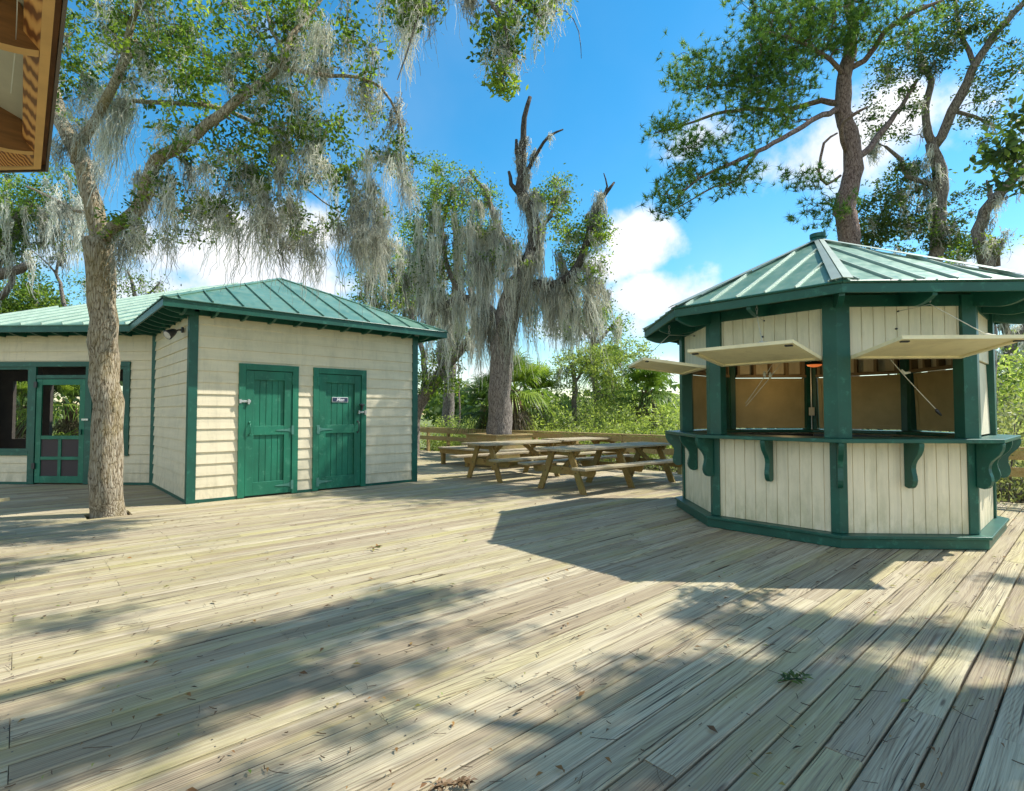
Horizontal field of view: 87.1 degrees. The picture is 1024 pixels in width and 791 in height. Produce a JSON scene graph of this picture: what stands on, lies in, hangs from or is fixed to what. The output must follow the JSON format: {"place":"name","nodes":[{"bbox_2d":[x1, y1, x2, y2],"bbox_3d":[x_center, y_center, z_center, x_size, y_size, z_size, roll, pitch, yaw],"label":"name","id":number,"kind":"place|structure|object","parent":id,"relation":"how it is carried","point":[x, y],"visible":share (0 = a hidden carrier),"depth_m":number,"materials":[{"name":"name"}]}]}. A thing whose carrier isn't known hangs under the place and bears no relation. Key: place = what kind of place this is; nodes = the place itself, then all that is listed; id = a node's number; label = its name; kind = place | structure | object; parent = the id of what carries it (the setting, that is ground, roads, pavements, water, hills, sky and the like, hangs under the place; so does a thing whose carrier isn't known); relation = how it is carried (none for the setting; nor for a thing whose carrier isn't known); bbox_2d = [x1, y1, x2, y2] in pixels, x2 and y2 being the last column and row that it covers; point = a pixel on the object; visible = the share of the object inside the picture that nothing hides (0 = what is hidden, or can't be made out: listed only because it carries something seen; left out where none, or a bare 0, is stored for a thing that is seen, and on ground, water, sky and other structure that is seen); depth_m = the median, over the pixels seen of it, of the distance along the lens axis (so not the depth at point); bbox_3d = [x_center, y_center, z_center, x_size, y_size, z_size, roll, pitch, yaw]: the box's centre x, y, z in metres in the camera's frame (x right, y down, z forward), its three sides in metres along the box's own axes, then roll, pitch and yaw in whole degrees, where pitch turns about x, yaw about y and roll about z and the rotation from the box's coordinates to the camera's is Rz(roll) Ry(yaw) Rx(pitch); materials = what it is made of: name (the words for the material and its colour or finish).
{"place":"outdoors","nodes":[
{"label":"outdoors","id":0,"kind":"place"},
{"bbox_2d":[0,497,9,501],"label":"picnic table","id":1,"kind":"object","parent":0,"point":[2,499],"visible":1,"depth_m":5.66,"materials":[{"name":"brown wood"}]},
{"bbox_2d":[0,0,67,172],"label":"pavilion eave","id":2,"kind":"object","parent":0,"point":[31,38],"visible":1,"depth_m":3.23,"materials":[{"name":"brown wood"}]},
{"bbox_2d":[0,0,1023,413],"label":"sky","id":3,"kind":"structure","parent":0,"point":[599,100],"materials":[{"name":"blue"}]},
{"bbox_2d":[52,414,1005,790],"bbox_3d":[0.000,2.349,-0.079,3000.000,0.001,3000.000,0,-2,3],"label":"ground","id":4,"kind":"structure","parent":0,"point":[472,426],"depth_m":79.83,"materials":[{"name":"green plant"}]},
{"bbox_2d":[15,381,62,438],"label":"porch palm","id":5,"kind":"object","parent":4,"relation":"on","point":[22,390],"visible":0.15,"depth_m":18.29,"materials":[{"name":"green plant"}]},
{"bbox_2d":[0,270,80,313],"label":"round oak","id":6,"kind":"object","parent":4,"relation":"on","point":[16,303],"visible":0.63,"depth_m":18.70,"materials":[{"name":"green plant"}]},
{"bbox_2d":[0,161,88,309],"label":"oak","id":7,"kind":"object","parent":4,"relation":"on","point":[14,229],"visible":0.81,"depth_m":14.47,"materials":[{"name":"grey plant"}]},
{"bbox_2d":[15,385,79,438],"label":"porch palm","id":8,"kind":"object","parent":4,"relation":"on","point":[69,421],"visible":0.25,"depth_m":18.20,"materials":[{"name":"green plant"}]},
{"bbox_2d":[32,238,71,306],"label":"bare sapling","id":9,"kind":"object","parent":4,"relation":"on","point":[59,263],"visible":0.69,"depth_m":16.95,"materials":[{"name":"grey plant"}]},
{"bbox_2d":[54,428,78,435],"bbox_3d":[-14.917,2.551,17.587,3.322,2.956,2.674,0,-2,3],"label":"saw palmetto","id":10,"kind":"object","parent":4,"relation":"on","point":[66,434],"visible":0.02,"depth_m":17.40,"materials":[{"name":"green plant"}]},
{"bbox_2d":[50,261,181,303],"bbox_3d":[-13.138,-0.717,17.787,4.233,7.263,2.402,0,-2,3],"label":"feathery tree","id":11,"kind":"object","parent":4,"relation":"on","point":[141,283],"visible":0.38,"depth_m":17.94,"materials":[{"name":"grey plant"}]},
{"bbox_2d":[26,0,433,518],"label":"moss oak","id":12,"kind":"object","parent":4,"relation":"on","point":[100,242],"visible":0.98,"depth_m":6.91,"materials":[{"name":"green plant"}]},
{"bbox_2d":[346,229,477,456],"bbox_3d":[-3.104,-1.285,17.686,5.143,8.500,3.124,-1,-2,27],"label":"leaning oak","id":13,"kind":"object","parent":4,"relation":"on","point":[425,394],"visible":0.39,"depth_m":17.08,"materials":[{"name":"green plant"}]},
{"bbox_2d":[420,412,467,450],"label":"shrub","id":14,"kind":"object","parent":4,"relation":"on","point":[437,443],"visible":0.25,"depth_m":20.17,"materials":[{"name":"green plant"}]},
{"bbox_2d":[438,424,468,446],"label":"shrub","id":15,"kind":"object","parent":4,"relation":"on","point":[456,443],"visible":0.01,"depth_m":18.93,"materials":[{"name":"green plant"}]},
{"bbox_2d":[336,214,578,445],"bbox_3d":[-2.446,-2.565,23.572,11.427,11.566,4.755,0,-2,3],"label":"back oak","id":16,"kind":"object","parent":4,"relation":"on","point":[448,408],"visible":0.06,"depth_m":23.78,"materials":[{"name":"green plant"}]},
{"bbox_2d":[455,351,466,427],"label":"thin pine","id":17,"kind":"object","parent":4,"relation":"on","point":[459,368],"visible":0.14,"depth_m":37.95,"materials":[{"name":"brown plant"}]},
{"bbox_2d":[453,418,475,442],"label":"shrub","id":18,"kind":"object","parent":4,"relation":"on","point":[468,426],"visible":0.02,"depth_m":20.92,"materials":[{"name":"green plant"}]},
{"bbox_2d":[454,372,489,436],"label":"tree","id":19,"kind":"object","parent":4,"relation":"on","point":[476,388],"visible":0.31,"depth_m":17.78,"materials":[{"name":"green plant"}]},
{"bbox_2d":[381,0,581,101],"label":"overhead oak","id":20,"kind":"object","parent":4,"relation":"on","point":[503,25],"visible":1,"depth_m":5.83,"materials":[{"name":"green plant"}]},
{"bbox_2d":[394,96,624,434],"bbox_3d":[-0.353,-2.534,14.672,6.587,10.907,2.773,-1,-2,18],"label":"planter oak","id":21,"kind":"object","parent":4,"relation":"on","point":[497,329],"visible":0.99,"depth_m":14.27,"materials":[{"name":"grey plant"}]},
{"bbox_2d":[7,447,1023,785],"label":"deck joists","id":22,"kind":"object","parent":4,"relation":"on","point":[677,471],"visible":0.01,"depth_m":8.90,"materials":[{"name":"brown wood"}]},
{"bbox_2d":[0,450,1023,790],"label":"deck","id":23,"kind":"structure","parent":22,"relation":"on","point":[818,616],"depth_m":3.13,"materials":[{"name":"beige wood"}]},
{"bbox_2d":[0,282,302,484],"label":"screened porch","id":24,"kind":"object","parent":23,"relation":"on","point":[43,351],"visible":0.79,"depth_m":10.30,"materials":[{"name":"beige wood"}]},
{"bbox_2d":[31,379,88,482],"bbox_3d":[-8.604,0.676,10.282,1.101,1.980,0.064,0,-2,3],"label":"screen door","id":25,"kind":"structure","parent":24,"relation":"in","point":[58,459],"depth_m":10.29,"materials":[{"name":"green paint"}]},
{"bbox_2d":[0,366,124,450],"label":"window frame","id":26,"kind":"structure","parent":24,"relation":"in","point":[121,367],"depth_m":10.34,"materials":[{"name":"green paint"}]},
{"bbox_2d":[126,278,447,503],"bbox_3d":[-4.730,-0.345,10.937,4.938,4.126,4.938,2,-3,-42],"label":"restroom hut","id":27,"kind":"object","parent":23,"relation":"on","point":[273,390],"visible":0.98,"depth_m":9.14,"materials":[{"name":"beige wood"}]},
{"bbox_2d":[163,327,183,339],"bbox_3d":[-5.223,-0.967,8.329,0.154,0.217,0.284,-1,-2,38],"label":"flood light","id":28,"kind":"object","parent":27,"relation":"attached to","point":[169,334],"visible":1,"depth_m":8.27,"materials":[{"name":"metal"}]},
{"bbox_2d":[239,370,294,496],"bbox_3d":[-4.021,0.609,8.833,0.867,2.017,0.123,2,-3,-42],"label":"door","id":29,"kind":"structure","parent":27,"relation":"in","point":[269,428],"depth_m":8.87,"materials":[{"name":"green paint"}]},
{"bbox_2d":[316,374,366,488],"bbox_3d":[-3.062,0.638,9.709,0.939,2.017,0.123,2,-3,-42],"label":"door","id":30,"kind":"structure","parent":27,"relation":"in","point":[340,406],"depth_m":9.69,"materials":[{"name":"green paint"}]},
{"bbox_2d":[428,775,478,790],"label":"moss tuft","id":31,"kind":"object","parent":23,"relation":"on","point":[464,780],"visible":1,"depth_m":1.93,"materials":[{"name":"beige plant"}]},
{"bbox_2d":[438,433,556,469],"bbox_3d":[-0.356,1.427,14.387,2.324,0.815,2.324,2,-3,-42],"label":"picnic table","id":32,"kind":"object","parent":23,"relation":"on","point":[472,437],"visible":0.47,"depth_m":13.89,"materials":[{"name":"wood"}]},
{"bbox_2d":[450,439,567,482],"bbox_3d":[0.023,1.360,11.473,2.170,0.754,1.640,2,-3,-40],"label":"picnic table","id":33,"kind":"object","parent":23,"relation":"on","point":[494,448],"visible":0.88,"depth_m":11.19,"materials":[{"name":"brown wood"}]},
{"bbox_2d":[0,495,1023,790],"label":"fallen twigs","id":34,"kind":"object","parent":23,"relation":"on","point":[536,673],"depth_m":2.65,"materials":[{"name":"brown wood"}]},
{"bbox_2d":[6,507,1019,790],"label":"deck nail heads","id":35,"kind":"object","parent":23,"relation":"on","point":[458,655],"visible":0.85,"depth_m":3.05,"materials":[{"name":"grey metal"}]},
{"bbox_2d":[536,437,629,464],"bbox_3d":[1.755,1.419,13.245,2.170,0.754,1.640,2,-3,-40],"label":"picnic table","id":36,"kind":"object","parent":23,"relation":"on","point":[569,441],"visible":0.35,"depth_m":12.96,"materials":[{"name":"brown wood"}]},
{"bbox_2d":[518,442,681,494],"bbox_3d":[1.827,1.317,10.190,3.166,0.754,1.640,2,-3,-40],"label":"picnic table","id":37,"kind":"object","parent":23,"relation":"on","point":[628,465],"visible":0.92,"depth_m":9.80,"materials":[{"name":"brown wood"}]},
{"bbox_2d":[420,427,1023,476],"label":"deck railing","id":38,"kind":"object","parent":23,"relation":"on","point":[1018,453],"visible":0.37,"depth_m":13.95,"materials":[{"name":"brown wood"}]},
{"bbox_2d":[777,669,812,683],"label":"leaf sprig","id":39,"kind":"object","parent":23,"relation":"on","point":[793,675],"visible":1,"depth_m":2.71,"materials":[{"name":"green plant"}]},
{"bbox_2d":[628,232,1023,549],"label":"bar kiosk","id":40,"kind":"object","parent":23,"relation":"on","point":[752,342],"visible":1,"depth_m":5.75,"materials":[{"name":"green paint"}]},
{"bbox_2d":[804,361,822,366],"bbox_3d":[4.238,-0.791,7.562,0.258,0.785,0.258,0,-2,3],"label":"pendant lamp","id":41,"kind":"object","parent":40,"relation":"hanging from","point":[814,364],"visible":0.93,"depth_m":7.49,"materials":[{"name":"metal"}]},
{"bbox_2d":[474,346,558,437],"bbox_3d":[0.212,0.709,16.902,2.686,4.448,3.269,0,-2,3],"label":"cabbage palm","id":42,"kind":"object","parent":4,"relation":"on","point":[519,415],"visible":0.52,"depth_m":16.73,"materials":[{"name":"green plant"}]},
{"bbox_2d":[16,372,1021,429],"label":"treeline","id":43,"kind":"object","parent":4,"relation":"on","point":[433,407],"visible":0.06,"depth_m":76.87,"materials":[{"name":"green plant"}]},
{"bbox_2d":[526,422,559,439],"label":"shrub","id":44,"kind":"object","parent":4,"relation":"on","point":[538,430],"visible":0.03,"depth_m":16.64,"materials":[{"name":"green plant"}]},
{"bbox_2d":[519,388,571,430],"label":"shrub","id":45,"kind":"object","parent":4,"relation":"on","point":[560,420],"visible":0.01,"depth_m":20.66,"materials":[{"name":"green plant"}]},
{"bbox_2d":[517,357,581,432],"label":"cabbage palm","id":46,"kind":"object","parent":4,"relation":"on","point":[545,383],"visible":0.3,"depth_m":19.65,"materials":[{"name":"green plant"}]},
{"bbox_2d":[523,403,583,451],"bbox_3d":[1.069,1.492,18.503,3.599,3.037,3.374,-1,-2,25],"label":"shrub","id":47,"kind":"object","parent":4,"relation":"on","point":[543,418],"visible":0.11,"depth_m":18.27,"materials":[{"name":"green plant"}]},
{"bbox_2d":[551,408,588,431],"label":"shrub","id":48,"kind":"object","parent":4,"relation":"on","point":[565,417],"visible":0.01,"depth_m":21.81,"materials":[{"name":"green plant"}]},
{"bbox_2d":[555,393,591,419],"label":"shrub","id":49,"kind":"object","parent":4,"relation":"on","point":[580,407],"visible":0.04,"depth_m":24.99,"materials":[{"name":"green plant"}]},
{"bbox_2d":[536,415,616,460],"bbox_3d":[1.872,1.843,17.178,3.135,2.428,3.170,1,-2,-23],"label":"shrub","id":50,"kind":"object","parent":4,"relation":"on","point":[586,441],"visible":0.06,"depth_m":17.10,"materials":[{"name":"green plant"}]},
{"bbox_2d":[544,396,610,443],"bbox_3d":[2.451,1.587,19.148,2.870,3.139,2.851,2,-2,-39],"label":"shrub","id":51,"kind":"object","parent":4,"relation":"on","point":[579,411],"visible":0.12,"depth_m":19.24,"materials":[{"name":"green plant"}]},
{"bbox_2d":[561,423,605,462],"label":"shrub","id":52,"kind":"object","parent":4,"relation":"on","point":[579,441],"visible":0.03,"depth_m":15.53,"materials":[{"name":"green plant"}]},
{"bbox_2d":[542,287,643,421],"bbox_3d":[3.670,-1.107,23.932,4.978,8.635,3.291,0,-2,3],"label":"pale mossy tree","id":53,"kind":"object","parent":4,"relation":"on","point":[616,335],"visible":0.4,"depth_m":23.70,"materials":[{"name":"green plant"}]},
{"bbox_2d":[555,387,637,431],"bbox_3d":[3.765,1.366,20.206,4.106,3.584,3.935,1,-2,-22],"label":"shrub","id":54,"kind":"object","parent":4,"relation":"on","point":[596,409],"visible":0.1,"depth_m":20.24,"materials":[{"name":"green plant"}]},
{"bbox_2d":[540,338,662,430],"bbox_3d":[3.372,0.357,20.140,4.785,5.291,3.202,1,-2,-32],"label":"round tree","id":55,"kind":"object","parent":4,"relation":"on","point":[588,365],"visible":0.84,"depth_m":19.84,"materials":[{"name":"green plant"}]},
{"bbox_2d":[577,341,641,416],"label":"cabbage palm","id":56,"kind":"object","parent":4,"relation":"on","point":[614,379],"visible":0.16,"depth_m":22.90,"materials":[{"name":"green plant"}]},
{"bbox_2d":[571,414,654,461],"bbox_3d":[3.376,1.756,16.121,2.871,2.451,2.996,2,-3,-43],"label":"shrub","id":57,"kind":"object","parent":4,"relation":"on","point":[620,430],"visible":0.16,"depth_m":16.04,"materials":[{"name":"green plant"}]},
{"bbox_2d":[572,394,656,443],"bbox_3d":[3.686,1.446,18.065,3.265,3.101,3.483,-2,-3,43],"label":"shrub","id":58,"kind":"object","parent":4,"relation":"on","point":[612,415],"visible":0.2,"depth_m":17.76,"materials":[{"name":"green plant"}]},
{"bbox_2d":[586,423,649,468],"bbox_3d":[2.887,1.816,14.679,2.136,2.292,2.150,1,-2,-34],"label":"shrub","id":59,"kind":"object","parent":4,"relation":"on","point":[614,459],"visible":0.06,"depth_m":14.56,"materials":[{"name":"green plant"}]},
{"bbox_2d":[607,353,679,433],"bbox_3d":[4.920,0.724,19.043,2.624,4.566,3.080,-2,-2,39],"label":"cabbage palm","id":60,"kind":"object","parent":4,"relation":"on","point":[646,377],"visible":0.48,"depth_m":18.67,"materials":[{"name":"green plant"}]},
{"bbox_2d":[610,392,679,457],"bbox_3d":[4.696,1.415,16.538,4.120,3.077,4.029,0,-2,-2],"label":"shrub","id":61,"kind":"object","parent":4,"relation":"on","point":[658,413],"visible":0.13,"depth_m":16.45,"materials":[{"name":"green plant"}]},
{"bbox_2d":[610,406,679,434],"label":"shrub","id":62,"kind":"object","parent":4,"relation":"on","point":[662,418],"visible":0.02,"depth_m":18.91,"materials":[{"name":"green plant"}]},
{"bbox_2d":[630,421,678,468],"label":"shrub","id":63,"kind":"object","parent":4,"relation":"on","point":[659,431],"visible":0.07,"depth_m":14.59,"materials":[{"name":"green plant"}]},
{"bbox_2d":[644,445,677,471],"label":"shrub","id":64,"kind":"object","parent":4,"relation":"on","point":[672,469],"visible":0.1,"depth_m":13.16,"materials":[{"name":"green plant"}]},
{"bbox_2d":[655,386,679,427],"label":"shrub","id":65,"kind":"object","parent":4,"relation":"on","point":[671,409],"visible":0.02,"depth_m":25.93,"materials":[{"name":"green plant"}]},
{"bbox_2d":[638,0,983,429],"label":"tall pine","id":66,"kind":"object","parent":4,"relation":"on","point":[842,205],"visible":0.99,"depth_m":12.04,"materials":[{"name":"green plant"}]},
{"bbox_2d":[835,0,1023,431],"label":"thin oak","id":67,"kind":"object","parent":4,"relation":"on","point":[939,232],"visible":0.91,"depth_m":13.31,"materials":[{"name":"green plant"}]},
{"bbox_2d":[925,347,1023,480],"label":"shrub","id":68,"kind":"object","parent":4,"relation":"on","point":[1008,402],"visible":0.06,"depth_m":10.55,"materials":[{"name":"green plant"}]},
{"bbox_2d":[927,383,1023,503],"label":"shrub","id":69,"kind":"object","parent":4,"relation":"on","point":[1008,490],"visible":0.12,"depth_m":8.70,"materials":[{"name":"green plant"}]},
{"bbox_2d":[938,153,1023,430],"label":"broken oak","id":70,"kind":"object","parent":4,"relation":"on","point":[987,252],"visible":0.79,"depth_m":11.36,"materials":[{"name":"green plant"}]},
{"bbox_2d":[949,344,1023,440],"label":"shrub","id":71,"kind":"object","parent":4,"relation":"on","point":[1012,370],"visible":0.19,"depth_m":16.66,"materials":[{"name":"green plant"}]},
{"bbox_2d":[952,88,1023,197],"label":"shade oak","id":72,"kind":"object","parent":4,"relation":"on","point":[996,157],"visible":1,"depth_m":5.00,"materials":[{"name":"green plant"}]},
{"bbox_2d":[996,397,1023,501],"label":"shrub","id":73,"kind":"object","parent":4,"relation":"on","point":[1013,478],"visible":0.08,"depth_m":9.47,"materials":[{"name":"green plant"}]},
{"bbox_2d":[996,323,1023,416],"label":"oak","id":74,"kind":"object","parent":4,"relation":"on","point":[1004,328],"visible":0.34,"depth_m":21.77,"materials":[{"name":"green plant"}]},
{"bbox_2d":[999,401,1023,466],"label":"shrub","id":75,"kind":"object","parent":4,"relation":"on","point":[1017,423],"visible":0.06,"depth_m":12.19,"materials":[{"name":"green plant"}]}
]}

